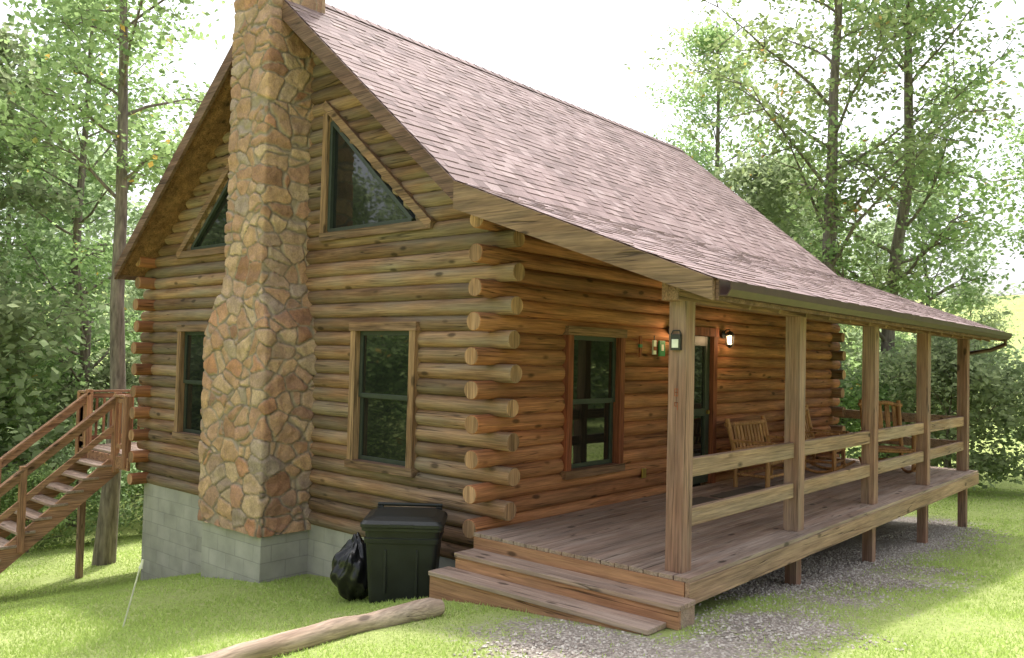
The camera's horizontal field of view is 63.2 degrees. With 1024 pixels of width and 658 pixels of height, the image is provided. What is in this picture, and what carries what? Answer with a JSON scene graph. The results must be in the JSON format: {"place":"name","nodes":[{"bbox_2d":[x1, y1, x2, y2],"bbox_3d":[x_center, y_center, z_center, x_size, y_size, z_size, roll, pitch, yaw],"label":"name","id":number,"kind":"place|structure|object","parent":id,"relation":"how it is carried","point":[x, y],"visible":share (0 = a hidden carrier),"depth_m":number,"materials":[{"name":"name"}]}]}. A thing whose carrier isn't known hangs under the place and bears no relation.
{"place":"outdoors","nodes":[
{"label":"outdoors","id":0,"kind":"place"},
{"bbox_2d":[0,286,1023,657],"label":"ground","id":1,"kind":"structure","parent":0,"point":[516,622],"depth_m":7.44,"materials":[{"name":"green plant"}]},
{"bbox_2d":[0,389,146,578],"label":"deck staircase","id":2,"kind":"structure","parent":1,"relation":"on","point":[108,461],"depth_m":13.18,"materials":[{"name":"brown wood"}]},
{"bbox_2d":[0,0,211,527],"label":"deciduous tree","id":3,"kind":"object","parent":1,"relation":"on","point":[74,260],"visible":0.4,"depth_m":21.54,"materials":[{"name":"green plant"}]},
{"bbox_2d":[0,0,234,565],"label":"deciduous tree","id":4,"kind":"object","parent":1,"relation":"on","point":[105,546],"visible":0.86,"depth_m":15.67,"materials":[{"name":"green plant"}]},
{"bbox_2d":[122,559,143,627],"bbox_3d":[-3.534,2.487,7.745,0.188,0.684,0.039,1,-2,5],"label":"garden stake","id":5,"kind":"object","parent":1,"relation":"on","point":[141,565],"visible":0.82,"depth_m":7.74,"materials":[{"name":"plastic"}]},
{"bbox_2d":[187,597,444,657],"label":"landscape log","id":6,"kind":"object","parent":1,"relation":"on","point":[294,640],"visible":0.91,"depth_m":6.20,"materials":[{"name":"brown wood"}]},
{"bbox_2d":[330,532,367,600],"bbox_3d":[-1.585,2.414,8.434,0.511,0.708,0.524,0,-3,41],"label":"garbage bag","id":7,"kind":"object","parent":1,"relation":"on","point":[348,577],"visible":0.76,"depth_m":8.26,"materials":[{"name":"plastic"}]},
{"bbox_2d":[360,502,447,603],"bbox_3d":[-1.057,2.225,8.201,0.790,0.896,0.733,1,-2,0],"label":"trash bin","id":8,"kind":"object","parent":1,"relation":"on","point":[403,546],"visible":0.88,"depth_m":7.91,"materials":[{"name":"plastic"}]},
{"bbox_2d":[0,251,1023,552],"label":"understory shrubs","id":9,"kind":"object","parent":1,"relation":"on","point":[996,395],"visible":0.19,"depth_m":19.23,"materials":[{"name":"green plant"}]},
{"bbox_2d":[0,7,1023,497],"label":"distant forest","id":10,"kind":"object","parent":1,"relation":"on","point":[18,315],"visible":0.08,"depth_m":24.97,"materials":[{"name":"green plant"}]},
{"bbox_2d":[114,0,1011,635],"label":"log cabin","id":11,"kind":"object","parent":1,"relation":"on","point":[366,264],"visible":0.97,"depth_m":9.96,"materials":[{"name":"wood"}]},
{"bbox_2d":[172,324,207,441],"bbox_3d":[-4.563,0.783,12.173,1.160,1.690,0.210,0,-3,41],"label":"window","id":12,"kind":"structure","parent":11,"relation":"in","point":[189,362],"depth_m":12.38,"materials":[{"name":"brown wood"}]},
{"bbox_2d":[176,163,228,258],"bbox_3d":[-4.259,-1.938,12.051,2.022,1.745,0.183,0,-3,41],"label":"gable window","id":13,"kind":"structure","parent":11,"relation":"in","point":[210,239],"depth_m":12.07,"materials":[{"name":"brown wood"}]},
{"bbox_2d":[319,101,437,241],"bbox_3d":[-1.556,-1.952,9.704,2.022,1.745,0.183,0,-3,41],"label":"gable window","id":14,"kind":"structure","parent":11,"relation":"in","point":[355,202],"depth_m":9.92,"materials":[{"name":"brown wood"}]},
{"bbox_2d":[344,321,421,477],"bbox_3d":[-1.437,0.767,9.459,1.160,1.690,0.210,0,-3,41],"label":"window","id":15,"kind":"structure","parent":11,"relation":"in","point":[383,376],"depth_m":9.48,"materials":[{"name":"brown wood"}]},
{"bbox_2d":[559,326,626,479],"bbox_3d":[0.914,0.831,9.627,0.210,1.690,1.170,0,-3,41],"label":"window","id":16,"kind":"structure","parent":11,"relation":"in","point":[593,396],"depth_m":9.65,"materials":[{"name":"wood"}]},
{"bbox_2d":[638,336,642,356],"bbox_3d":[1.585,0.218,10.265,0.030,0.260,0.060,0,-3,41],"label":"wall ornament","id":17,"kind":"object","parent":11,"relation":"attached to","point":[640,345],"depth_m":10.25,"materials":[{"name":"red wood"}]},
{"bbox_2d":[652,335,656,354],"bbox_3d":[1.802,0.202,10.515,0.030,0.240,0.080,0,-3,41],"label":"wall ornament","id":18,"kind":"object","parent":11,"relation":"attached to","point":[654,345],"depth_m":10.50,"materials":[{"name":"white paint"}]},
{"bbox_2d":[658,341,664,355],"bbox_3d":[1.919,0.249,10.649,0.030,0.200,0.140,0,-3,41],"label":"wall ornament","id":19,"kind":"object","parent":11,"relation":"attached to","point":[661,348],"depth_m":10.62,"materials":[{"name":"green paint"}]},
{"bbox_2d":[670,330,681,349],"bbox_3d":[1.332,0.090,6.757,0.099,0.165,0.036,0,-3,41],"label":"lantern","id":20,"kind":"object","parent":11,"relation":"attached to","point":[675,341],"visible":1,"depth_m":6.74,"materials":[{"name":"black metal"}]},
{"bbox_2d":[666,326,718,484],"bbox_3d":[2.433,1.057,11.378,0.205,2.180,1.260,0,-3,41],"label":"door","id":21,"kind":"structure","parent":11,"relation":"in","point":[706,339],"depth_m":11.66,"materials":[{"name":"wood"}]},
{"bbox_2d":[692,496,717,505],"bbox_3d":[2.312,2.090,10.001,0.500,0.011,0.750,0,-3,41],"label":"door mat","id":22,"kind":"object","parent":11,"relation":"on","point":[698,500],"depth_m":10.15,"materials":[{"name":"brown fabric"}]},
{"bbox_2d":[721,329,733,347],"bbox_3d":[3.097,0.135,11.912,0.186,0.272,0.140,0,-3,41],"label":"wall lantern","id":23,"kind":"object","parent":11,"relation":"attached to","point":[729,337],"depth_m":11.88,"materials":[{"name":"white glass"}]},
{"bbox_2d":[710,486,764,497],"bbox_3d":[3.197,2.136,10.753,0.750,0.013,1.250,0,-3,41],"label":"door mat","id":24,"kind":"object","parent":11,"relation":"on","point":[736,492],"depth_m":10.88,"materials":[{"name":"fabric"}]},
{"bbox_2d":[724,415,808,487],"bbox_3d":[3.590,1.724,11.728,0.713,0.929,1.251,0,-3,41],"label":"log bench","id":25,"kind":"object","parent":11,"relation":"on","point":[760,436],"visible":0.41,"depth_m":11.68,"materials":[{"name":"brown wood"}]},
{"bbox_2d":[804,405,855,472],"bbox_3d":[4.979,1.763,13.303,0.864,1.030,0.672,0,-2,35],"label":"rocking chair","id":26,"kind":"object","parent":11,"relation":"on","point":[810,432],"visible":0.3,"depth_m":13.35,"materials":[{"name":"brown wood"}]},
{"bbox_2d":[858,399,915,472],"bbox_3d":[6.071,1.734,13.417,0.712,1.148,0.864,1,-2,3],"label":"rocking chair","id":27,"kind":"object","parent":11,"relation":"on","point":[900,449],"visible":0.42,"depth_m":13.71,"materials":[{"name":"brown wood"}]},
{"bbox_2d":[634,7,836,272],"bbox_3d":[7.675,-3.041,30.362,8.498,17.006,9.404,1,-2,13],"label":"deciduous tree","id":28,"kind":"object","parent":1,"relation":"on","point":[697,156],"visible":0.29,"depth_m":29.88,"materials":[{"name":"green plant"}]},
{"bbox_2d":[623,0,1022,456],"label":"deciduous tree","id":29,"kind":"object","parent":1,"relation":"on","point":[833,81],"visible":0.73,"depth_m":21.70,"materials":[{"name":"green plant"}]},
{"bbox_2d":[757,0,1023,457],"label":"deciduous tree","id":30,"kind":"object","parent":1,"relation":"on","point":[895,251],"visible":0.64,"depth_m":22.09,"materials":[{"name":"green plant"}]},
{"bbox_2d":[965,19,1023,260],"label":"deciduous tree","id":31,"kind":"object","parent":1,"relation":"on","point":[1000,125],"visible":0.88,"depth_m":22.91,"materials":[{"name":"green plant"}]},
{"bbox_2d":[0,0,1023,297],"label":"sky","id":32,"kind":"structure","parent":0,"point":[575,52],"materials":[{"name":"white"}]},
{"bbox_2d":[452,522,1011,657],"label":"gravel","id":33,"kind":"structure","parent":0,"point":[840,577],"depth_m":7.82,"materials":[{"name":"grey gravel"}]}
]}

